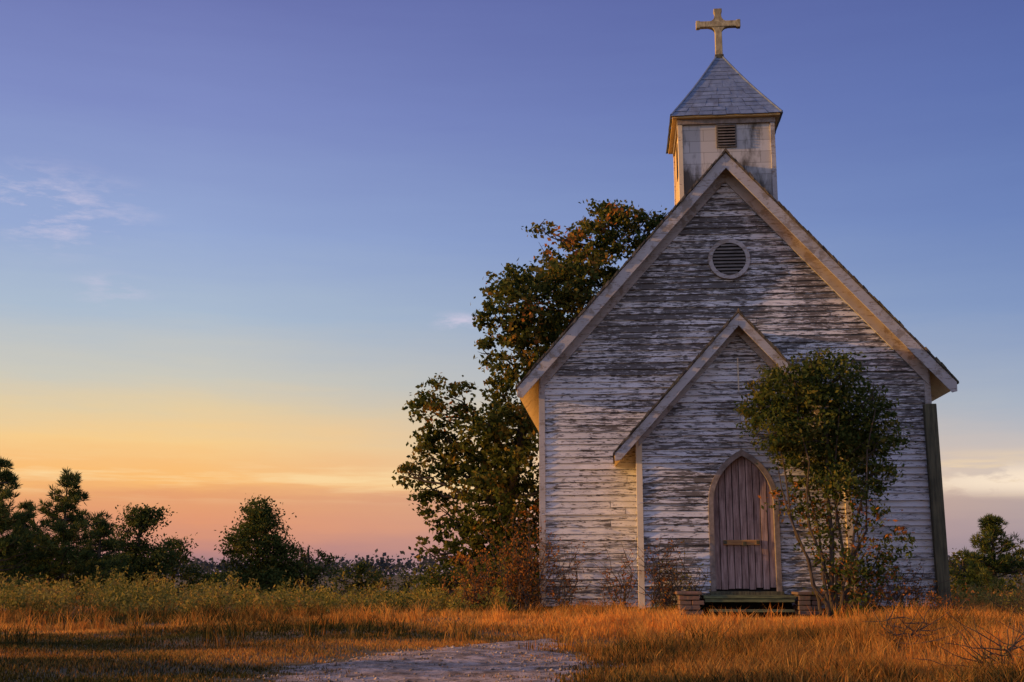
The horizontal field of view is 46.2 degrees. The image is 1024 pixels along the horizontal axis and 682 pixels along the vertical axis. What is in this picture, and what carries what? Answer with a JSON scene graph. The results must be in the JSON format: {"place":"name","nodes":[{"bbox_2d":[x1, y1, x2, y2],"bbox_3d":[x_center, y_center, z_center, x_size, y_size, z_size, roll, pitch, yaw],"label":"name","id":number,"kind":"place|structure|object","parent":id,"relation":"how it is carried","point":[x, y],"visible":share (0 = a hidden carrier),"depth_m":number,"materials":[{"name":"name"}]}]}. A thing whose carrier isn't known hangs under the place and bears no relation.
{"place":"outdoors","nodes":[
{"label":"outdoors","id":0,"kind":"place"},
{"bbox_2d":[267,638,616,681],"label":"dirt path","id":1,"kind":"structure","parent":0,"point":[378,668],"depth_m":10.10,"materials":[{"name":"grey gravel"}]},
{"bbox_2d":[242,643,602,681],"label":"pebbles","id":2,"kind":"object","parent":1,"relation":"on","point":[469,675],"visible":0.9,"depth_m":10.32,"materials":[{"name":"grey gravel"}]},
{"bbox_2d":[0,575,1023,681],"bbox_3d":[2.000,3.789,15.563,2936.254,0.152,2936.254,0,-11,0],"label":"ground","id":3,"kind":"structure","parent":0,"point":[302,663],"depth_m":12.36,"materials":[{"name":"brown plant"}]},
{"bbox_2d":[0,456,66,591],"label":"pine tree","id":4,"kind":"object","parent":3,"relation":"on","point":[10,543],"visible":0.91,"depth_m":35.73,"materials":[{"name":"green plant"}]},
{"bbox_2d":[0,498,74,591],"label":"pine tree","id":5,"kind":"object","parent":3,"relation":"on","point":[25,505],"visible":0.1,"depth_m":43.47,"materials":[{"name":"green plant"}]},
{"bbox_2d":[0,467,130,595],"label":"pine tree","id":6,"kind":"object","parent":3,"relation":"on","point":[66,551],"visible":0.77,"depth_m":37.17,"materials":[{"name":"green plant"}]},
{"bbox_2d":[68,517,134,594],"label":"pine tree","id":7,"kind":"object","parent":3,"relation":"on","point":[103,527],"visible":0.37,"depth_m":41.34,"materials":[{"name":"green plant"}]},
{"bbox_2d":[101,503,192,593],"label":"tree","id":8,"kind":"object","parent":3,"relation":"on","point":[141,520],"visible":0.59,"depth_m":43.16,"materials":[{"name":"green plant"}]},
{"bbox_2d":[146,532,212,592],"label":"tree","id":9,"kind":"object","parent":3,"relation":"on","point":[196,574],"visible":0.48,"depth_m":45.03,"materials":[{"name":"green plant"}]},
{"bbox_2d":[175,567,234,592],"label":"shrub","id":10,"kind":"object","parent":3,"relation":"on","point":[217,577],"visible":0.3,"depth_m":48.67,"materials":[{"name":"green plant"}]},
{"bbox_2d":[209,494,314,592],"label":"tree","id":11,"kind":"object","parent":3,"relation":"on","point":[266,570],"visible":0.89,"depth_m":44.99,"materials":[{"name":"green plant"}]},
{"bbox_2d":[274,541,346,593],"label":"tree","id":12,"kind":"object","parent":3,"relation":"on","point":[316,571],"visible":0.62,"depth_m":46.02,"materials":[{"name":"green plant"}]},
{"bbox_2d":[324,560,397,592],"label":"shrub","id":13,"kind":"object","parent":3,"relation":"on","point":[360,569],"visible":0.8,"depth_m":50.56,"materials":[{"name":"green plant"}]},
{"bbox_2d":[388,568,425,592],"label":"shrub","id":14,"kind":"object","parent":3,"relation":"on","point":[409,582],"visible":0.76,"depth_m":43.13,"materials":[{"name":"green plant"}]},
{"bbox_2d":[402,559,492,603],"bbox_3d":[-1.680,6.024,29.383,2.432,1.373,1.605,0,-11,0],"label":"shrub","id":15,"kind":"object","parent":3,"relation":"on","point":[434,579],"visible":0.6,"depth_m":29.29,"materials":[{"name":"green plant"}]},
{"bbox_2d":[431,545,516,609],"bbox_3d":[-0.591,4.404,22.121,1.936,1.316,0.876,3,-11,-13],"label":"rusty shrub","id":16,"kind":"object","parent":3,"relation":"on","point":[480,591],"visible":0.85,"depth_m":22.11,"materials":[{"name":"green plant"}]},
{"bbox_2d":[0,557,1023,616],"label":"weeds","id":17,"kind":"object","parent":3,"relation":"on","point":[113,593],"visible":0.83,"depth_m":23.46,"materials":[{"name":"green plant"}]},
{"bbox_2d":[17,545,1023,576],"bbox_3d":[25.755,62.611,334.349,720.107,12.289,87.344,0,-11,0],"label":"distant trees","id":18,"kind":"object","parent":3,"relation":"on","point":[383,565],"visible":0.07,"depth_m":310.71,"materials":[{"name":"green plant"}]},
{"bbox_2d":[477,500,563,612],"bbox_3d":[0.158,3.936,21.710,1.583,2.077,0.812,0,-11,0],"label":"rusty shrub","id":19,"kind":"object","parent":3,"relation":"on","point":[521,592],"visible":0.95,"depth_m":21.64,"materials":[{"name":"brown plant"}]},
{"bbox_2d":[391,198,667,602],"bbox_3d":[0.902,1.652,33.411,8.145,11.971,4.588,3,-12,-17],"label":"oak tree","id":20,"kind":"object","parent":3,"relation":"on","point":[497,484],"visible":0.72,"depth_m":32.58,"materials":[{"name":"green plant"}]},
{"bbox_2d":[517,541,605,608],"bbox_3d":[0.927,4.260,21.496,1.719,1.357,0.603,0,-11,0],"label":"rusty shrub","id":21,"kind":"object","parent":3,"relation":"on","point":[576,580],"visible":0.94,"depth_m":21.50,"materials":[{"name":"brown plant"}]},
{"bbox_2d":[590,542,637,607],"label":"shrub","id":22,"kind":"object","parent":3,"relation":"on","point":[626,585],"visible":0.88,"depth_m":21.25,"materials":[{"name":"brown plant"}]},
{"bbox_2d":[627,529,700,611],"bbox_3d":[2.594,3.971,20.439,1.247,1.529,0.237,-1,-11,5],"label":"shrub","id":23,"kind":"object","parent":3,"relation":"on","point":[660,583],"visible":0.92,"depth_m":20.43,"materials":[{"name":"brown plant"}]},
{"bbox_2d":[637,552,722,613],"bbox_3d":[2.848,4.153,20.387,1.493,1.148,0.188,-1,-11,5],"label":"shrub","id":24,"kind":"object","parent":3,"relation":"on","point":[689,587],"visible":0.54,"depth_m":20.37,"materials":[{"name":"brown plant"}]},
{"bbox_2d":[677,595,824,616],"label":"step piers","id":25,"kind":"structure","parent":3,"relation":"on","point":[804,605],"depth_m":19.68,"materials":[{"name":"brick"}]},
{"bbox_2d":[701,595,795,598],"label":"landing boards","id":26,"kind":"object","parent":25,"relation":"on","point":[752,596],"visible":0.95,"depth_m":19.69,"materials":[{"name":"grey wood"}]},
{"bbox_2d":[675,591,824,594],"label":"pier caps","id":27,"kind":"object","parent":25,"relation":"on","point":[700,592],"visible":0.81,"depth_m":19.70,"materials":[{"name":"brick"}]},
{"bbox_2d":[709,609,794,611],"bbox_3d":[3.879,4.370,19.440,1.340,0.040,0.270,-1,-11,5],"label":"step","id":28,"kind":"object","parent":3,"relation":"on","point":[752,610],"visible":1,"depth_m":19.34,"materials":[{"name":"grey concrete"}]},
{"bbox_2d":[734,347,927,617],"bbox_3d":[5.230,2.393,19.808,3.066,4.561,2.038,0,-11,0],"label":"tree","id":29,"kind":"object","parent":3,"relation":"on","point":[793,408],"visible":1,"depth_m":19.64,"materials":[{"name":"green plant"}]},
{"bbox_2d":[819,547,918,613],"bbox_3d":[5.924,4.019,19.995,1.626,1.262,0.351,-1,-11,5],"label":"shrub","id":30,"kind":"object","parent":3,"relation":"on","point":[880,587],"visible":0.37,"depth_m":19.90,"materials":[{"name":"brown plant"}]},
{"bbox_2d":[862,591,966,652],"bbox_3d":[3.913,2.755,11.694,0.946,0.637,0.452,0,-11,0],"label":"tall weed","id":31,"kind":"object","parent":3,"relation":"on","point":[897,634],"visible":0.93,"depth_m":11.67,"materials":[{"name":"plant"}]},
{"bbox_2d":[881,562,958,608],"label":"shrub","id":32,"kind":"object","parent":3,"relation":"on","point":[917,595],"visible":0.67,"depth_m":21.03,"materials":[{"name":"brown plant"}]},
{"bbox_2d":[922,404,951,609],"bbox_3d":[7.623,3.059,21.500,0.230,3.900,0.218,-1,-11,5],"label":"corner post","id":33,"kind":"object","parent":3,"relation":"on","point":[937,511],"visible":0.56,"depth_m":21.48,"materials":[{"name":"grey wood"}]},
{"bbox_2d":[920,582,986,617],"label":"tall weed","id":34,"kind":"object","parent":3,"relation":"on","point":[940,598],"visible":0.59,"depth_m":18.97,"materials":[{"name":"plant"}]},
{"bbox_2d":[948,548,980,592],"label":"tree","id":35,"kind":"object","parent":3,"relation":"on","point":[957,560],"visible":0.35,"depth_m":43.13,"materials":[{"name":"green plant"}]},
{"bbox_2d":[912,609,1023,672],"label":"tall weed","id":36,"kind":"object","parent":3,"relation":"on","point":[1008,651],"visible":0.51,"depth_m":8.99,"materials":[{"name":"plant"}]},
{"bbox_2d":[949,513,1023,593],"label":"pine tree","id":37,"kind":"object","parent":3,"relation":"on","point":[990,532],"visible":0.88,"depth_m":41.16,"materials":[{"name":"green plant"}]},
{"bbox_2d":[977,585,1023,618],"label":"tall weed","id":38,"kind":"object","parent":3,"relation":"on","point":[1009,604],"visible":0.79,"depth_m":19.84,"materials":[{"name":"plant"}]},
{"bbox_2d":[996,620,1023,647],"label":"tall weed","id":39,"kind":"object","parent":3,"relation":"on","point":[1014,629],"visible":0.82,"depth_m":9.59,"materials":[{"name":"plant"}]},
{"bbox_2d":[1002,544,1023,592],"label":"tree","id":40,"kind":"object","parent":3,"relation":"on","point":[1012,582],"visible":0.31,"depth_m":45.48,"materials":[{"name":"green plant"}]},
{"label":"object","id":41,"kind":"object","parent":3,"relation":"on","visible":0},
{"bbox_2d":[610,240,917,598],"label":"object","id":42,"kind":"object","parent":41,"relation":"on","point":[787,353],"visible":0.09,"depth_m":22.47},
{"bbox_2d":[517,187,694,431],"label":"roof deck","id":43,"kind":"structure","parent":42,"relation":"on","point":[530,400],"depth_m":24.46,"materials":[{"name":"paint"}]},
{"bbox_2d":[515,153,724,391],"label":"roof shingles","id":44,"kind":"object","parent":43,"relation":"on","point":[615,276],"visible":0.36,"depth_m":22.67,"materials":[{"name":"grey wood"}]},
{"bbox_2d":[517,154,725,397],"bbox_3d":[2.087,-1.267,22.650,3.992,4.675,0.023,-1,-11,5],"label":"bargeboard","id":45,"kind":"object","parent":43,"relation":"attached to","point":[622,277],"visible":1,"depth_m":22.63,"materials":[{"name":"wood"}]},
{"bbox_2d":[517,149,725,386],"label":"shingle ends","id":46,"kind":"object","parent":43,"relation":"attached to","point":[617,271],"visible":0.62,"depth_m":22.64,"materials":[{"name":"grey wood"}]},
{"bbox_2d":[682,123,772,195],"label":"tower body","id":47,"kind":"structure","parent":42,"relation":"on","point":[751,152],"depth_m":23.68,"materials":[{"name":"white wood"}]},
{"bbox_2d":[675,137,678,204],"bbox_3d":[3.409,-2.583,24.448,0.021,3.100,1.700,-1,-11,5],"label":"tower left face","id":48,"kind":"object","parent":47,"relation":"attached to","point":[677,192],"visible":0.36,"depth_m":24.91},
{"bbox_2d":[673,125,683,204],"bbox_3d":[3.415,-2.681,24.466,0.090,2.900,1.900,-1,-11,5],"label":"corner trim","id":49,"kind":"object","parent":47,"relation":"attached to","point":[680,163],"visible":0.31,"depth_m":23.71,"materials":[{"name":"white wood"}]},
{"bbox_2d":[696,19,740,29],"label":"cross arms","id":50,"kind":"object","parent":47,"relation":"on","point":[736,24],"visible":1,"depth_m":25.08},
{"bbox_2d":[714,54,723,57],"bbox_3d":[4.317,-5.886,25.009,0.180,0.120,0.180,-1,-11,5],"label":"roof finial base","id":51,"kind":"object","parent":47,"relation":"on","point":[719,55],"visible":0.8,"depth_m":24.93,"materials":[{"name":"wood"}]},
{"bbox_2d":[713,8,722,53],"bbox_3d":[4.317,-6.426,25.114,0.170,1.100,0.120,-1,-11,5],"label":"cross upright","id":52,"kind":"object","parent":51,"relation":"on","point":[717,12],"visible":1,"depth_m":25.05,"materials":[{"name":"beige stone"}]},
{"bbox_2d":[673,117,774,156],"bbox_3d":[4.316,-4.176,24.677,1.920,0.105,1.920,-1,-11,5],"label":"tower frieze","id":53,"kind":"object","parent":47,"relation":"attached to","point":[749,120],"visible":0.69,"depth_m":23.75,"materials":[{"name":"wood"}]},
{"bbox_2d":[668,112,779,153],"bbox_3d":[4.317,-4.261,24.693,2.100,0.061,2.100,-1,-11,5],"label":"tower eave plate","id":54,"kind":"object","parent":47,"relation":"on","point":[698,116],"visible":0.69,"depth_m":23.72,"materials":[{"name":"wood"}]},
{"bbox_2d":[666,58,782,153],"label":"tower roof shingles","id":55,"kind":"object","parent":54,"relation":"on","point":[719,78],"visible":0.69,"depth_m":24.03,"materials":[{"name":"grey wood"}]},
{"bbox_2d":[668,56,782,149],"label":"tower hip caps","id":56,"kind":"object","parent":55,"relation":"on","point":[738,72],"visible":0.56,"depth_m":24.28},
{"bbox_2d":[717,125,735,145],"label":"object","id":57,"kind":"object","parent":47,"relation":"attached to","point":[726,133],"visible":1,"depth_m":23.70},
{"bbox_2d":[716,124,736,147],"bbox_3d":[4.236,-4.059,23.720,0.400,0.480,0.040,-1,-11,5],"label":"tower louver frame","id":58,"kind":"object","parent":47,"relation":"attached to","point":[724,146],"visible":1,"depth_m":23.69,"materials":[{"name":"grey wood"}]},
{"bbox_2d":[717,126,735,144],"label":"tower louver slats","id":59,"kind":"object","parent":58,"relation":"in","point":[726,135],"visible":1,"depth_m":23.68,"materials":[{"name":"grey wood"}]},
{"bbox_2d":[770,122,777,200],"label":"tower corner boards","id":60,"kind":"object","parent":47,"relation":"attached to","point":[773,161],"visible":0.26,"depth_m":23.51,"materials":[{"name":"white wood"}]},
{"bbox_2d":[930,371,949,400],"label":"roof deck","id":61,"kind":"structure","parent":42,"relation":"on","point":[939,388],"depth_m":22.57,"materials":[{"name":"paint"}]},
{"bbox_2d":[725,153,956,391],"bbox_3d":[6.064,-1.333,22.308,3.992,4.675,0.023,-1,-11,5],"label":"bargeboard","id":62,"kind":"object","parent":61,"relation":"attached to","point":[852,286],"visible":1,"depth_m":22.27,"materials":[{"name":"white wood"}]},
{"bbox_2d":[725,148,956,379],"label":"shingle ends","id":63,"kind":"object","parent":61,"relation":"attached to","point":[938,361],"visible":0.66,"depth_m":22.32,"materials":[{"name":"grey wood"}]},
{"bbox_2d":[725,151,958,383],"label":"roof shingles","id":64,"kind":"object","parent":61,"relation":"on","point":[957,381],"visible":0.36,"depth_m":22.25,"materials":[{"name":"grey wood"}]},
{"bbox_3d":[4.050,3.348,21.280,3.560,2.668,1.269,-1,-11,5],"label":"porch","id":65,"kind":"object","parent":3,"relation":"on","visible":0},
{"bbox_2d":[615,310,737,450],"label":"porch shingle ends","id":66,"kind":"object","parent":65,"relation":"attached to","point":[687,368],"visible":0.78,"depth_m":20.87,"materials":[{"name":"grey wood"}]},
{"bbox_2d":[615,314,738,460],"bbox_3d":[2.870,0.790,20.871,2.196,2.570,0.023,-1,-11,5],"label":"porch bargeboard","id":67,"kind":"object","parent":65,"relation":"attached to","point":[677,388],"visible":1,"depth_m":20.85,"materials":[{"name":"white wood"}]},
{"bbox_2d":[638,328,736,445],"bbox_3d":[3.103,0.755,21.163,1.780,2.202,0.050,-1,-11,5],"label":"porch frieze","id":68,"kind":"object","parent":65,"relation":"attached to","point":[686,388],"visible":0.54,"depth_m":21.13,"materials":[{"name":"white wood"}]},
{"bbox_2d":[737,358,738,390],"bbox_3d":[3.980,0.590,21.114,0.020,0.600,0.015,-1,-11,5],"label":"gable conduit","id":69,"kind":"object","parent":65,"relation":"attached to","point":[738,373],"visible":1,"depth_m":21.12,"materials":[{"name":"grey metal"}]},
{"bbox_2d":[708,449,782,590],"bbox_3d":[3.994,3.082,20.674,1.200,2.419,0.111,-1,-11,5],"label":"door arch frame","id":70,"kind":"object","parent":65,"relation":"attached to","point":[760,467],"visible":0.97,"depth_m":20.64,"materials":[{"name":"wood"}]},
{"bbox_2d":[714,456,775,589],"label":"door planks","id":71,"kind":"object","parent":70,"relation":"in","point":[751,577],"depth_m":20.70,"materials":[{"name":"brown wood"}]},
{"bbox_2d":[723,540,759,544],"bbox_3d":[3.946,3.463,20.635,0.620,0.085,0.036,-1,-11,5],"label":"door bar","id":72,"kind":"object","parent":71,"relation":"attached to","point":[740,542],"depth_m":20.62,"materials":[{"name":"brown wood"}]},
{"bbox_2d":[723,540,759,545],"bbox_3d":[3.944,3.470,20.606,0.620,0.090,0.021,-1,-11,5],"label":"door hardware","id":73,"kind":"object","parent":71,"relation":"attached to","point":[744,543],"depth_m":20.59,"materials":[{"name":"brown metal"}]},
{"bbox_2d":[700,598,791,617],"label":"entrance steps","id":74,"kind":"object","parent":65,"relation":"attached to","point":[747,605],"visible":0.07,"depth_m":20.29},
{"bbox_2d":[716,458,775,590],"bbox_3d":[4.004,3.120,20.784,1.100,2.405,0.036,-1,-11,5],"label":"door back","id":75,"kind":"structure","parent":65,"relation":"attached to","point":[761,589],"depth_m":20.70,"materials":[{"name":"brown wood"}]},
{"bbox_2d":[737,326,821,414],"bbox_3d":[4.877,0.726,21.010,1.780,2.202,0.050,-1,-11,5],"label":"porch frieze","id":76,"kind":"object","parent":65,"relation":"attached to","point":[742,334],"visible":0.24,"depth_m":21.15,"materials":[{"name":"white wood"}]},
{"bbox_2d":[738,308,848,423],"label":"porch shingle ends","id":77,"kind":"object","parent":65,"relation":"attached to","point":[767,340],"visible":0.27,"depth_m":20.86,"materials":[{"name":"grey wood"}]},
{"bbox_2d":[738,313,874,457],"bbox_3d":[5.058,0.753,20.683,2.196,2.570,0.023,-1,-11,5],"label":"porch bargeboard","id":78,"kind":"object","parent":65,"relation":"attached to","point":[756,337],"visible":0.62,"depth_m":20.87,"materials":[{"name":"white wood"}]},
{"bbox_2d":[0,0,1023,574],"label":"sky","id":79,"kind":"structure","parent":0,"point":[238,238],"materials":[{"name":"blue"}]},
{"bbox_2d":[635,447,638,598],"bbox_3d":[2.239,3.221,21.464,0.068,3.004,1.266,-1,-11,5],"label":"porch left siding","id":80,"kind":"object","parent":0,"point":[636,513],"visible":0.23,"depth_m":21.72,"materials":[{"name":"white wood"}]},
{"bbox_2d":[615,320,731,465],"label":"porch roof deck","id":81,"kind":"structure","parent":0,"point":[616,462],"depth_m":20.97,"materials":[{"name":"wood"}]},
{"bbox_2d":[613,313,737,462],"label":"porch roof shingles","id":82,"kind":"object","parent":81,"relation":"on","point":[661,399],"visible":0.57,"depth_m":20.87,"materials":[{"name":"grey wood"}]},
{"bbox_2d":[676,144,677,181],"bbox_3d":[3.415,-3.663,24.657,0.050,0.700,0.400,-1,-11,5],"label":"tower side louver","id":83,"kind":"object","parent":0,"point":[677,160],"visible":0.49,"depth_m":24.52,"materials":[{"name":"white wood"}]},
{"bbox_2d":[640,335,849,607],"bbox_3d":[3.990,2.178,20.829,3.556,4.804,0.067,-1,-11,5],"label":"porch front siding","id":84,"kind":"object","parent":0,"point":[692,442],"visible":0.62,"depth_m":20.88,"materials":[{"name":"white wood"}]},
{"bbox_2d":[635,441,855,608],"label":"porch corner boards","id":85,"kind":"object","parent":84,"relation":"attached to","point":[640,523],"visible":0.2,"depth_m":20.71,"materials":[{"name":"white wood"}]},
{"bbox_2d":[710,591,783,594],"bbox_3d":[3.992,4.293,20.421,1.240,0.065,0.220,-1,-11,5],"label":"door threshold","id":86,"kind":"object","parent":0,"point":[747,592],"depth_m":20.32,"materials":[{"name":"wood"}]},
{"bbox_2d":[705,599,794,601],"bbox_3d":[3.899,4.258,19.690,1.460,0.055,0.040,-1,-11,5],"label":"landing apron","id":87,"kind":"object","parent":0,"point":[749,600],"visible":1,"depth_m":19.67,"materials":[{"name":"grey concrete"}]},
{"bbox_2d":[648,608,851,615],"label":"porch sill","id":88,"kind":"structure","parent":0,"point":[823,609],"depth_m":20.31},
{"bbox_2d":[738,312,876,451],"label":"porch roof shingles","id":89,"kind":"object","parent":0,"point":[776,351],"visible":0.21,"depth_m":20.90,"materials":[{"name":"grey wood"}]},
{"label":"foundation piers","id":90,"kind":"object","parent":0,"visible":0},
{"bbox_2d":[541,606,934,610],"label":"sill beam","id":91,"kind":"structure","parent":90,"relation":"on","point":[637,609],"depth_m":21.63,"materials":[{"name":"wood"}]},
{"bbox_2d":[542,182,936,606],"bbox_3d":[4.103,0.785,22.415,7.126,8.167,0.068,-1,-11,5],"label":"front siding","id":92,"kind":"object","parent":91,"relation":"on","point":[592,381],"visible":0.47,"depth_m":22.51,"materials":[{"name":"white wood"}]},
{"bbox_2d":[540,170,724,389],"bbox_3d":[2.320,-1.249,22.951,3.580,4.374,0.052,-1,-11,5],"label":"frieze","id":93,"kind":"object","parent":92,"relation":"attached to","point":[629,283],"visible":0.56,"depth_m":22.91,"materials":[{"name":"wood"}]},
{"bbox_2d":[708,239,749,279],"bbox_3d":[4.134,-1.557,22.860,0.790,0.790,0.090,-1,-11,5],"label":"round vent frame","id":94,"kind":"object","parent":92,"relation":"attached to","point":[714,270],"visible":1,"depth_m":22.82,"materials":[{"name":"white wood"}]},
{"bbox_2d":[713,244,745,273],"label":"round vent slats","id":95,"kind":"object","parent":94,"relation":"in","point":[729,258],"visible":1,"depth_m":22.83,"materials":[{"name":"grey wood"}]},
{"bbox_2d":[712,243,745,274],"bbox_3d":[4.135,-1.554,22.873,0.640,0.640,0.061,-1,-11,5],"label":"round vent back","id":96,"kind":"object","parent":92,"relation":"attached to","point":[720,246],"visible":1,"depth_m":22.84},
{"bbox_2d":[539,369,931,606],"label":"corner boards","id":97,"kind":"object","parent":92,"relation":"attached to","point":[542,482],"visible":0.23,"depth_m":22.31,"materials":[{"name":"white wood"}]},
{"bbox_2d":[724,168,928,384],"bbox_3d":[5.886,-1.308,22.645,3.580,4.374,0.050,-1,-11,5],"label":"frieze","id":98,"kind":"object","parent":92,"relation":"attached to","point":[827,276],"visible":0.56,"depth_m":22.61,"materials":[{"name":"white wood"}]}
]}

